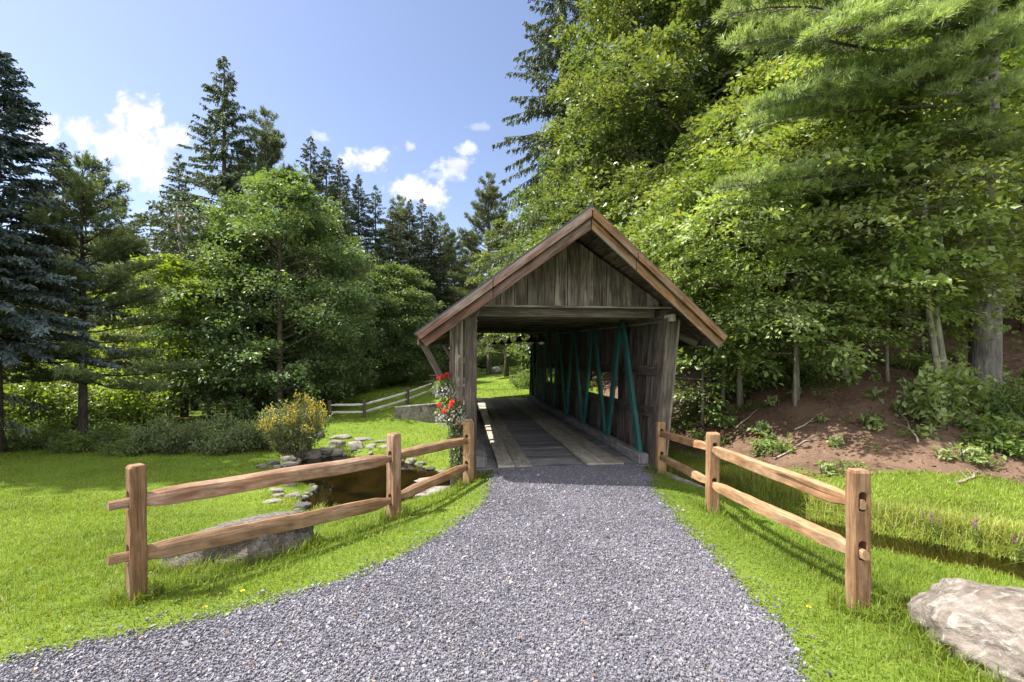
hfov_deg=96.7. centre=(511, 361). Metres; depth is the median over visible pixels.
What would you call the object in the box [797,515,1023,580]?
creek water
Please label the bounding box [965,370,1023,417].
green shrub
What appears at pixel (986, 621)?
boulder
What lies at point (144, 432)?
tall weed clump
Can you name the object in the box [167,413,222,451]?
tall weed clump
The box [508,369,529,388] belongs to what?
green shrub
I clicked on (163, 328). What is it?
understory tree
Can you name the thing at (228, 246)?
maple tree
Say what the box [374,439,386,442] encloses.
pond rock
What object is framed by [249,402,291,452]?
tall weed clump
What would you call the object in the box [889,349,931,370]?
fern plant
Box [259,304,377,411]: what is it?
understory tree
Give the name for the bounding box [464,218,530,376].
tall broadleaf tree
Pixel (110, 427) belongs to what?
green shrub
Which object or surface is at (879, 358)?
fern plant
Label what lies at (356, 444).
pond rock
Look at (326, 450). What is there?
pond rock
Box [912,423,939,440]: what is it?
seedling plant
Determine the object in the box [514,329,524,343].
pendant lamp
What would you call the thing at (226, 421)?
tall weed clump
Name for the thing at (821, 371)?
seedling plant
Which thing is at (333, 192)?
spruce tree
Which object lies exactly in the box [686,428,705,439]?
seedling plant
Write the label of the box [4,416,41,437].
green shrub
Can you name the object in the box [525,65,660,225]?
tall broadleaf tree
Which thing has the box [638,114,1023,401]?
beech tree
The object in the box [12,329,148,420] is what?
sapling plant
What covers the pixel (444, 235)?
spruce tree
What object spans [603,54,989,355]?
beech tree
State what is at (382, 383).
green shrub
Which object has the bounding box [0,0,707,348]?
sky
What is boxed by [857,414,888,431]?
seedling plant
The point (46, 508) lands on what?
lawn grass
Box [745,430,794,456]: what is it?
fern plant
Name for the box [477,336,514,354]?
maple tree
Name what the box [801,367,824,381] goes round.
fern plant
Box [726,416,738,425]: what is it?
seedling plant
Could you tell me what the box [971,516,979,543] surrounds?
loosestrife plant
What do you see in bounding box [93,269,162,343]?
understory tree
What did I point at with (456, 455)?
trailing ivy
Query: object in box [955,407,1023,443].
fern plant
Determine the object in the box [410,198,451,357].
spruce tree
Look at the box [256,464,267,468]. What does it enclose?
pond rock
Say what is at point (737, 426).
fallen branch
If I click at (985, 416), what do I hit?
fern plant
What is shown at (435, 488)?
rock
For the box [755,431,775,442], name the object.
seedling plant
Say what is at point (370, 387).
green shrub
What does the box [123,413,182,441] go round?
tall weed clump
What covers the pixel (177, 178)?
spruce tree
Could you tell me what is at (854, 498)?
split rail fence
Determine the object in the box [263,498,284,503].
pond rock
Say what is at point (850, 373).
seedling plant
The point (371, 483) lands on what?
pond water
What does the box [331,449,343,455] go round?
pond rock
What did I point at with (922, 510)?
loosestrife plant
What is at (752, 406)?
fern plant
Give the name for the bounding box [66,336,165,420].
sapling plant
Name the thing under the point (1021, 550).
loosestrife plant
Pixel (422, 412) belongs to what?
concrete wall
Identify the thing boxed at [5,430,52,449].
green shrub
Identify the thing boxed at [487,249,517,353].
tall broadleaf tree
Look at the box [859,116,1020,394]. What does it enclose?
pale double trunk tree
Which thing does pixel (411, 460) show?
pond rock
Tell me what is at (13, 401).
spruce tree
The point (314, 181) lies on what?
spruce tree
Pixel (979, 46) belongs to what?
white pine tree
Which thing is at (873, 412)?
leaf litter
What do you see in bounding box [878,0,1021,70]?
tall broadleaf tree
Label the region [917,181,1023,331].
understory tree
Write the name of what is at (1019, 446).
fern plant
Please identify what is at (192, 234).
bare trunk tree
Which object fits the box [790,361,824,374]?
fern plant
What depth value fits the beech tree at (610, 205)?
14.54 m
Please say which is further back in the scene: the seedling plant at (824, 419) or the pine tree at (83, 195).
the pine tree at (83, 195)
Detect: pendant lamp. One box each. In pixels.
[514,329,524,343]
[526,335,534,343]
[535,322,547,344]
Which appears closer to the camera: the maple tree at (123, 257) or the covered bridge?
the covered bridge
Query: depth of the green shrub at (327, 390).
23.86 m
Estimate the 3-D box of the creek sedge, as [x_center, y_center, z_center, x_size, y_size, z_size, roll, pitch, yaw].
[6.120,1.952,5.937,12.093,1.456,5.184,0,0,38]
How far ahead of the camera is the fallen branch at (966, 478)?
6.24 m
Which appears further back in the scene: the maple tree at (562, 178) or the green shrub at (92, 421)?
the maple tree at (562, 178)
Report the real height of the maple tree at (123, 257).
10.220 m
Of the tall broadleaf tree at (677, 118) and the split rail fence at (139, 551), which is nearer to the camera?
the split rail fence at (139, 551)
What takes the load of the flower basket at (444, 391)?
attached to the covered bridge
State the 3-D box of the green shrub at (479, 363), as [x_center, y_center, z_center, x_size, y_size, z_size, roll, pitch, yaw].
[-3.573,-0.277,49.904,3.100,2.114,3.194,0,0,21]
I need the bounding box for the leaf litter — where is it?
[616,302,1023,479]
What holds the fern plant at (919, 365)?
on the ground at (804, 456)
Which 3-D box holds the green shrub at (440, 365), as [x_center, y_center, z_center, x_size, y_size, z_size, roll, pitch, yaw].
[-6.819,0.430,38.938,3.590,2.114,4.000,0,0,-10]
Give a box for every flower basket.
[430,372,463,399]
[434,397,472,427]
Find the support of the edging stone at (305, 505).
on the ground at (804, 456)
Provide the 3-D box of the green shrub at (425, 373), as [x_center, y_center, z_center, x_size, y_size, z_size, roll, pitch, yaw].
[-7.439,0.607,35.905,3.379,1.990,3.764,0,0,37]
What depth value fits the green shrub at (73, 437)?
11.95 m
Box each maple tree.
[27,231,163,345]
[149,215,315,413]
[155,164,383,414]
[238,211,387,406]
[342,260,448,384]
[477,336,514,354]
[498,147,655,380]
[538,40,736,235]
[632,41,740,162]
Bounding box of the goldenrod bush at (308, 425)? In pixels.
[253,389,332,458]
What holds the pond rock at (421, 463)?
on the ground at (804, 456)
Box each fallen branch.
[735,408,758,428]
[773,432,820,458]
[794,410,825,429]
[896,412,919,442]
[956,468,979,482]
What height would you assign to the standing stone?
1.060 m
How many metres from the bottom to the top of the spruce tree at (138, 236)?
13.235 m
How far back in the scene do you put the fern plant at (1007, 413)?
7.81 m
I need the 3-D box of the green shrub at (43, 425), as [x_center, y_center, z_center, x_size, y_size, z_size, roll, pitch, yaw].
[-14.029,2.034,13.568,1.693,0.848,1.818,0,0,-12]
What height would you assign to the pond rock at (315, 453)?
0.359 m
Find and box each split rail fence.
[106,421,473,600]
[327,379,454,417]
[655,422,870,613]
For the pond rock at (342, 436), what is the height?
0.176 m
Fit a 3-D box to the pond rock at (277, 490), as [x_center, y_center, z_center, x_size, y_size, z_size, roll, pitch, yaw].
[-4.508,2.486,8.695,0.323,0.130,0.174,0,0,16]
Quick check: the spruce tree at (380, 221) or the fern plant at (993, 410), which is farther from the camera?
the spruce tree at (380, 221)
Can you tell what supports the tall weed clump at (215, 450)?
on the ground at (804, 456)
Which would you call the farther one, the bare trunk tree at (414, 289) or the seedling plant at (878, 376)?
the bare trunk tree at (414, 289)
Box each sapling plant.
[3,342,76,415]
[3,361,113,425]
[3,364,72,419]
[3,374,56,433]
[4,343,129,389]
[5,379,91,434]
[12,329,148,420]
[29,381,122,427]
[34,315,152,363]
[50,377,149,433]
[64,369,158,430]
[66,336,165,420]
[72,316,166,398]
[88,357,193,427]
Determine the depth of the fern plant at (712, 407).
11.00 m
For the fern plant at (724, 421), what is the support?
on the ground at (804, 456)
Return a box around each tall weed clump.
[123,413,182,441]
[123,421,168,455]
[128,411,190,451]
[144,422,200,454]
[165,418,209,440]
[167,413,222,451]
[187,428,241,455]
[202,407,248,435]
[205,423,242,451]
[214,417,268,453]
[233,419,273,449]
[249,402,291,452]
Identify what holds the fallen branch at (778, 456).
on the ground at (804, 456)
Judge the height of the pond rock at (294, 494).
0.279 m
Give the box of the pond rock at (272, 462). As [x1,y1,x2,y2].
[267,460,279,465]
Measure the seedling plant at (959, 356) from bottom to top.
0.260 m
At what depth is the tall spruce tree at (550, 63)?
23.59 m
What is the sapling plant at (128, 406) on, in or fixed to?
on the ground at (804, 456)
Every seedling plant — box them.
[681,420,694,433]
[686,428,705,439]
[697,420,708,427]
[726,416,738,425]
[747,420,770,434]
[751,423,773,434]
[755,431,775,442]
[764,395,778,405]
[812,414,823,421]
[815,460,836,474]
[816,369,826,378]
[819,416,830,423]
[826,435,845,447]
[849,362,865,374]
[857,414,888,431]
[863,386,888,403]
[868,373,882,381]
[890,398,915,416]
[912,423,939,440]
[917,346,930,355]
[932,445,955,459]
[947,418,965,428]
[950,353,965,360]
[953,441,988,463]
[1003,370,1012,381]
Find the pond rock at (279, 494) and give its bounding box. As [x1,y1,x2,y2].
[272,493,285,496]
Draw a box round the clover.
[0,466,952,681]
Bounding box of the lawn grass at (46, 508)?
[0,372,1023,681]
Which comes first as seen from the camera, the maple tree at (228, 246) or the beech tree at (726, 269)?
the beech tree at (726, 269)
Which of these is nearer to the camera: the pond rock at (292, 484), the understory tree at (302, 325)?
the pond rock at (292, 484)
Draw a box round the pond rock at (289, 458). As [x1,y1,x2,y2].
[280,455,296,461]
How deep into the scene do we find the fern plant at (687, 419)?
11.49 m
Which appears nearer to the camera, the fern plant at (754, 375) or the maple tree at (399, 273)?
the fern plant at (754, 375)
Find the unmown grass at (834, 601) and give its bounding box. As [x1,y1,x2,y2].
[69,464,1021,681]
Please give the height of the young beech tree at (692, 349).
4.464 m
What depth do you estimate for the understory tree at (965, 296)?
12.57 m
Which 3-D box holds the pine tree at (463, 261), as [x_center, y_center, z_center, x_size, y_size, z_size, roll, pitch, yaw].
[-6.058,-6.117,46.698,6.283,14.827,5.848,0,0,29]
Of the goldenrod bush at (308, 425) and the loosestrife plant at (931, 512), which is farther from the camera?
the goldenrod bush at (308, 425)
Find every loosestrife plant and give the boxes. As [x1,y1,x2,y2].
[920,508,932,533]
[930,511,941,539]
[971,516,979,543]
[1012,530,1023,559]
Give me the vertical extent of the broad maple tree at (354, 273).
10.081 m
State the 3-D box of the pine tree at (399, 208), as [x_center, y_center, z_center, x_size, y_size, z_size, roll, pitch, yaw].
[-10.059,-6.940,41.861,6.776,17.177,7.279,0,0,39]
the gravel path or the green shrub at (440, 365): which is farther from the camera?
the green shrub at (440, 365)
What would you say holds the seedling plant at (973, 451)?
on the ground at (804, 456)
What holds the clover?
on the ground at (804, 456)
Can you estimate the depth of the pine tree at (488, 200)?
39.14 m
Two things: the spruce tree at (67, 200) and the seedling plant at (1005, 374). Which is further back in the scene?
the spruce tree at (67, 200)
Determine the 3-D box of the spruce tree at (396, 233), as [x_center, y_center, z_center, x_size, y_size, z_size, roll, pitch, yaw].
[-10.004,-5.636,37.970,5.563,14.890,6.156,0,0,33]
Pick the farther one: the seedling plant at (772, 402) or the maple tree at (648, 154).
the maple tree at (648, 154)
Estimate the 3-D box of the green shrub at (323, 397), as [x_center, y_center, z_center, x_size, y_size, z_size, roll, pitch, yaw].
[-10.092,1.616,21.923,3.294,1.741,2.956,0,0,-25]
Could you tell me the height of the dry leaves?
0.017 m
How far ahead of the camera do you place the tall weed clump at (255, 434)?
12.63 m
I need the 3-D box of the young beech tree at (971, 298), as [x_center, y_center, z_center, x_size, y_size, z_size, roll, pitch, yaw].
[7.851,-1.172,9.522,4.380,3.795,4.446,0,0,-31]
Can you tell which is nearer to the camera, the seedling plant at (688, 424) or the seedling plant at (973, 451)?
the seedling plant at (973, 451)
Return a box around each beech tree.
[483,333,547,381]
[492,266,517,341]
[596,155,785,285]
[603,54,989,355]
[614,168,861,387]
[624,143,956,407]
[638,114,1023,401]
[650,35,1023,352]
[655,224,855,407]
[668,77,1023,378]
[672,283,842,427]
[695,238,965,405]
[767,199,1023,381]
[815,21,1023,330]
[898,86,1023,255]
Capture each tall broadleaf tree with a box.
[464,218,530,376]
[487,182,572,373]
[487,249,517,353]
[522,0,767,249]
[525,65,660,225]
[542,0,810,366]
[590,0,902,264]
[655,0,961,200]
[722,0,1023,317]
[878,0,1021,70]
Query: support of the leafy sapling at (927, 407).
on the ground at (804, 456)
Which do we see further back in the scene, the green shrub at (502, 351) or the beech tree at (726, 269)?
the green shrub at (502, 351)
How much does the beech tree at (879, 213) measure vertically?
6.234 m
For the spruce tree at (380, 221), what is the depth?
36.76 m
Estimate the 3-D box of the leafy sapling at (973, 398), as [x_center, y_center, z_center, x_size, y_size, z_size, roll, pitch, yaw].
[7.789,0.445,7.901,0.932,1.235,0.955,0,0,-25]
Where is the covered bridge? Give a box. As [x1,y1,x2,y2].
[414,205,727,486]
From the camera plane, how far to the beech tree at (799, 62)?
9.27 m
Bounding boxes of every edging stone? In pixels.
[273,465,283,468]
[293,502,311,509]
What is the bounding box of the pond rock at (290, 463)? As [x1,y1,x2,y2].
[280,461,298,466]
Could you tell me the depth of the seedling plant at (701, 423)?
10.92 m
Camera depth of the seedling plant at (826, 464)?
6.98 m
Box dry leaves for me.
[249,483,726,676]
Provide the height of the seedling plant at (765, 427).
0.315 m
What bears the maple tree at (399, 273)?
on the ground at (804, 456)
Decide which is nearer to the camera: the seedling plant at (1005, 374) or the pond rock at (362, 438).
the seedling plant at (1005, 374)
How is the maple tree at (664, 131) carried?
on the ground at (804, 456)
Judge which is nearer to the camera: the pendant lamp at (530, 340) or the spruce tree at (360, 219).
the pendant lamp at (530, 340)
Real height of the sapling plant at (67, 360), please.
3.880 m
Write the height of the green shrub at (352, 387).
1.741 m
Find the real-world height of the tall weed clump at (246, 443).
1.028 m
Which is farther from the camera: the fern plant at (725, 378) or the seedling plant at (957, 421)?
the fern plant at (725, 378)
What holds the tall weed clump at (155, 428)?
on the ground at (804, 456)
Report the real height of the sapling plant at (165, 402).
2.846 m
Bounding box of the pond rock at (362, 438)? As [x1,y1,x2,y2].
[354,437,372,440]
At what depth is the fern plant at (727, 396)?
11.52 m
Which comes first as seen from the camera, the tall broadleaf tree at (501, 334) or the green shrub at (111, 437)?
the green shrub at (111, 437)
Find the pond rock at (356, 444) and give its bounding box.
[348,441,363,448]
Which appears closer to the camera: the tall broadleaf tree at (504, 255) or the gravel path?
the gravel path
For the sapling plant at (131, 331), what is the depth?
20.60 m
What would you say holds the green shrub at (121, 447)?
on the ground at (804, 456)
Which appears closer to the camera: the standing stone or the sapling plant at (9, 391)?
the sapling plant at (9, 391)
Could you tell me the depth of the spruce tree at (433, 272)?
42.72 m
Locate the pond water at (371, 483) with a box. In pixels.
[298,456,449,510]
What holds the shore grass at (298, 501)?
on the ground at (804, 456)
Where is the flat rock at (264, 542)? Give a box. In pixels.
[160,510,313,568]
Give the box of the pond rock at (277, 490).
[269,487,283,492]
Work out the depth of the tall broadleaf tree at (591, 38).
16.25 m
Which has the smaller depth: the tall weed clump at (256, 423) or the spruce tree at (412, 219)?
the tall weed clump at (256, 423)
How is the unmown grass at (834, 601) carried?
on the ground at (804, 456)
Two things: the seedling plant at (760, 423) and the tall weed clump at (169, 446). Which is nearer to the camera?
the seedling plant at (760, 423)
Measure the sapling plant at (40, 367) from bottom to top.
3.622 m
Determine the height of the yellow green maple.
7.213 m
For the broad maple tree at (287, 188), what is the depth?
19.26 m
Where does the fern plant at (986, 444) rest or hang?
on the ground at (804, 456)
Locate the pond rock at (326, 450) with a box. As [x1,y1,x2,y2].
[317,447,333,454]
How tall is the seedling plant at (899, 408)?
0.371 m
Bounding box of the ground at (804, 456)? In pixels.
[0,288,1023,681]
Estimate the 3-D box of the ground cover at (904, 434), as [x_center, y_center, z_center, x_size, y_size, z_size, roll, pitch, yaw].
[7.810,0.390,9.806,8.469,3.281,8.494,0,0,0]
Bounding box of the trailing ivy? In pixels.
[446,414,463,476]
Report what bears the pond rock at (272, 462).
on the ground at (804, 456)
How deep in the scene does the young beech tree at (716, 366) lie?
9.99 m
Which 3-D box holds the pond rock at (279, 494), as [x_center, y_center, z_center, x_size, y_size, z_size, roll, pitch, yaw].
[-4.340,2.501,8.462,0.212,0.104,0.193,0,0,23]
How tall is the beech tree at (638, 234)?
6.234 m
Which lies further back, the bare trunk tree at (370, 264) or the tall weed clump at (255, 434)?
the bare trunk tree at (370, 264)
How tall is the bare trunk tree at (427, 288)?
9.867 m
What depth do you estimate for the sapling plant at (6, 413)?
14.15 m
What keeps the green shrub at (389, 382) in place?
on the ground at (804, 456)
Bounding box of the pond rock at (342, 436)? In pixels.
[329,434,351,438]
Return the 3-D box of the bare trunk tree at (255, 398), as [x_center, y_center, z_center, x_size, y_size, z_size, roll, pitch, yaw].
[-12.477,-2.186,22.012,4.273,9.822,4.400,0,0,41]
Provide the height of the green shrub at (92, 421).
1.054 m
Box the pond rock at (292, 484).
[282,482,296,485]
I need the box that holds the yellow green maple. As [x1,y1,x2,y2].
[86,253,236,421]
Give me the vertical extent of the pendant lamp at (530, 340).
0.584 m
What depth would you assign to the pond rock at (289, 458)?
11.41 m
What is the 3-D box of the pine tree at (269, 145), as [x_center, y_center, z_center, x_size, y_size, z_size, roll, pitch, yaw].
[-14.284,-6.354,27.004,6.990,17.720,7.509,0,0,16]
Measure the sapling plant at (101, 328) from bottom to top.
4.657 m
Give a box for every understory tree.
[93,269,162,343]
[105,280,290,424]
[259,274,363,394]
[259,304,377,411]
[327,270,433,384]
[891,228,1023,306]
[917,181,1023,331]
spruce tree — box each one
[0,51,127,452]
[0,392,50,437]
[22,142,116,337]
[105,213,148,343]
[115,153,218,396]
[119,56,312,407]
[283,136,336,370]
[287,146,381,355]
[314,174,408,378]
[315,188,384,372]
[331,158,368,261]
[361,185,414,362]
[370,205,429,371]
[390,199,449,378]
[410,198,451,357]
[418,213,456,371]
[434,223,458,347]
[476,0,624,285]
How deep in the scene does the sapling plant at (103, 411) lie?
14.48 m
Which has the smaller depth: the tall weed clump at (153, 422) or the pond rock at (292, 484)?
the pond rock at (292, 484)
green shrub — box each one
[0,432,43,451]
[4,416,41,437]
[4,416,77,438]
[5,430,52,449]
[23,425,84,449]
[33,411,111,434]
[44,427,104,453]
[70,427,132,451]
[84,416,141,442]
[86,438,148,456]
[263,382,335,409]
[285,379,351,403]
[330,373,369,397]
[336,370,379,393]
[359,361,400,388]
[370,359,411,385]
[399,360,426,382]
[405,360,432,380]
[421,357,449,376]
[477,353,484,367]
[477,353,502,366]
[493,347,510,364]
[499,350,528,366]
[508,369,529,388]
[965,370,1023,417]
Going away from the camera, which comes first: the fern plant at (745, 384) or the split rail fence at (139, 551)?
the split rail fence at (139, 551)
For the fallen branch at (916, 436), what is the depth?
7.62 m
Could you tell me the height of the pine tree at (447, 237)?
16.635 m
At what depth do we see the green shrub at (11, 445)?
11.99 m
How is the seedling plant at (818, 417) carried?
on the ground at (804, 456)
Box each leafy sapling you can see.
[896,352,977,432]
[924,351,996,418]
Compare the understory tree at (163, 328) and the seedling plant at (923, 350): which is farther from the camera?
the understory tree at (163, 328)
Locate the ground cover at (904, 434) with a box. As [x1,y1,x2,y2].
[671,321,1023,473]
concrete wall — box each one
[394,402,454,422]
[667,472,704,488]
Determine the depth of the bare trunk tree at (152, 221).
19.35 m
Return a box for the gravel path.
[3,463,797,681]
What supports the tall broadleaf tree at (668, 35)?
on the ground at (804, 456)
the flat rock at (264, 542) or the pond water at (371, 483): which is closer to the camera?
the flat rock at (264, 542)
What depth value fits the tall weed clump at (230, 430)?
12.56 m
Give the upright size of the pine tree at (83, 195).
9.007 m
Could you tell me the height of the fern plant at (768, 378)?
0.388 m
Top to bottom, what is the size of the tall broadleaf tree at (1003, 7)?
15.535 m
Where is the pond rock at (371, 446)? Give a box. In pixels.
[366,443,375,449]
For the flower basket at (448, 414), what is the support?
attached to the covered bridge
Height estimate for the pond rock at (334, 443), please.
0.327 m
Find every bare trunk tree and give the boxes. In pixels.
[129,195,246,416]
[138,203,216,409]
[172,208,287,412]
[204,214,304,410]
[327,249,380,290]
[358,249,403,360]
[377,261,424,331]
[414,272,440,356]
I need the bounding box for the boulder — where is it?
[906,578,1023,681]
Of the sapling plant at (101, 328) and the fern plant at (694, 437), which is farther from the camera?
the sapling plant at (101, 328)
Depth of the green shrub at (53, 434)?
12.43 m
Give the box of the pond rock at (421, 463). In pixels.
[418,461,425,466]
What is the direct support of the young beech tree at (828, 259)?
on the ground at (804, 456)
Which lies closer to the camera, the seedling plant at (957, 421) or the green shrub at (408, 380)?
the seedling plant at (957, 421)
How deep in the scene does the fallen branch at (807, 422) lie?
8.53 m
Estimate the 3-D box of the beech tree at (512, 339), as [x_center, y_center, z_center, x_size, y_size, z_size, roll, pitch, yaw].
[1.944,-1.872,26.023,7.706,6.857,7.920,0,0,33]
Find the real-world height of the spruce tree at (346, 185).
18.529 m
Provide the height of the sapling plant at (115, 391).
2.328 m
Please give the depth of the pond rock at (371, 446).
12.82 m
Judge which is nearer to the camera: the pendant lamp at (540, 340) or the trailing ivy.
the trailing ivy
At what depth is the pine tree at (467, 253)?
51.53 m
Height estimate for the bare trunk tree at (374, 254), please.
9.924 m
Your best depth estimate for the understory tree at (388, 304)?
29.13 m
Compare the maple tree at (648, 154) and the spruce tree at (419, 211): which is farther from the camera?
the spruce tree at (419, 211)
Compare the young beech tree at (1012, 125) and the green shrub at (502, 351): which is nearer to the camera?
the young beech tree at (1012, 125)
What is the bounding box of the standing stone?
[491,366,501,374]
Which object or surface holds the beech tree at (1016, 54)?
on the ground at (804, 456)
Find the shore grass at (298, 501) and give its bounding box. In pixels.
[264,444,449,509]
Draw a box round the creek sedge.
[666,446,1023,564]
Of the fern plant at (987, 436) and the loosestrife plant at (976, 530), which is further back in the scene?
the fern plant at (987, 436)
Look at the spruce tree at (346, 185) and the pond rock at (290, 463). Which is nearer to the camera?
the pond rock at (290, 463)
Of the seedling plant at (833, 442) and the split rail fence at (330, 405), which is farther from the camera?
the split rail fence at (330, 405)
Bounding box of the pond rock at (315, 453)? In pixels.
[304,449,321,458]
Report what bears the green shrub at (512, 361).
on the ground at (804, 456)
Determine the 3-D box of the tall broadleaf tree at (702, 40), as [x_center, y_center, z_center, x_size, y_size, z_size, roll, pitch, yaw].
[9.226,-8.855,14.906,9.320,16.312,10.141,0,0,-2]
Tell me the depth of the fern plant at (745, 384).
11.61 m
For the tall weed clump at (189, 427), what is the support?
on the ground at (804, 456)
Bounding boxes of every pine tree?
[0,150,209,435]
[215,104,336,396]
[369,194,435,322]
[424,212,464,308]
[438,234,485,339]
[446,171,513,374]
[455,229,487,336]
[708,0,1023,401]
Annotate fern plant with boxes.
[675,399,706,416]
[680,415,697,422]
[687,431,705,449]
[703,435,731,446]
[704,401,727,414]
[705,406,742,429]
[715,390,733,400]
[716,371,735,386]
[727,374,752,389]
[742,368,781,389]
[744,400,766,409]
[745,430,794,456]
[762,372,789,384]
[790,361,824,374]
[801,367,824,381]
[858,409,884,424]
[870,352,890,363]
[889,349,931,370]
[911,357,949,370]
[924,344,965,360]
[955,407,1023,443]
[959,420,1023,452]
[960,427,1023,454]
[963,412,1023,442]
[965,396,1003,415]
[982,423,1023,459]
[987,409,1023,430]
[998,411,1023,424]
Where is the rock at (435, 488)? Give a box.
[415,486,449,499]
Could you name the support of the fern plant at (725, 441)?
on the ground at (804, 456)
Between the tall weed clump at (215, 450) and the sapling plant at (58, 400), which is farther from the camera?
the sapling plant at (58, 400)
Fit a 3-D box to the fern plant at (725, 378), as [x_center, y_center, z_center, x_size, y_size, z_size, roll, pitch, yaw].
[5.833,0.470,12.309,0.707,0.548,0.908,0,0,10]
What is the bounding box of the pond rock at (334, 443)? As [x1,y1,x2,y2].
[328,440,345,447]
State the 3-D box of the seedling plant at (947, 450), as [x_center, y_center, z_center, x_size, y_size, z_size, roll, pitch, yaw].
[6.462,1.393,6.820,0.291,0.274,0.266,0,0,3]
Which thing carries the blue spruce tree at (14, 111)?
on the ground at (804, 456)
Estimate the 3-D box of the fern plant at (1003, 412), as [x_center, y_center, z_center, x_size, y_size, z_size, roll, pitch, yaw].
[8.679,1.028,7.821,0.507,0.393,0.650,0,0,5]
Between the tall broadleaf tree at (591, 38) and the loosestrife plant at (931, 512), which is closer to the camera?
the loosestrife plant at (931, 512)
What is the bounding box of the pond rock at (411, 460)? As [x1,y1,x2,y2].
[408,458,416,463]
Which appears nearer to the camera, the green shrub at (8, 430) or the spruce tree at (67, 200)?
the green shrub at (8, 430)
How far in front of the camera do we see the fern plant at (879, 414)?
7.94 m
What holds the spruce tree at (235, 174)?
on the ground at (804, 456)
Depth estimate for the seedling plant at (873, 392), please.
8.42 m
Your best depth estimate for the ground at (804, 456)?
6.76 m
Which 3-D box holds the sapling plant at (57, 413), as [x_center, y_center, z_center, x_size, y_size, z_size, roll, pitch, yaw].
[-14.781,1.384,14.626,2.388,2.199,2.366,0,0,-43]
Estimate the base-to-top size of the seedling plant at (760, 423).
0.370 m
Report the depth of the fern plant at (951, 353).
10.84 m
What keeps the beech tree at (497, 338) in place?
on the ground at (804, 456)
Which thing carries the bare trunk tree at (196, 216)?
on the ground at (804, 456)
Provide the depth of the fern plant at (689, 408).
11.77 m
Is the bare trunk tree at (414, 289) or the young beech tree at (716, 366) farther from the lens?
the bare trunk tree at (414, 289)
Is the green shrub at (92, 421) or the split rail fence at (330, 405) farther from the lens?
the split rail fence at (330, 405)
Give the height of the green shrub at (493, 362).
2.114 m
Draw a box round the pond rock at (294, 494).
[285,492,301,500]

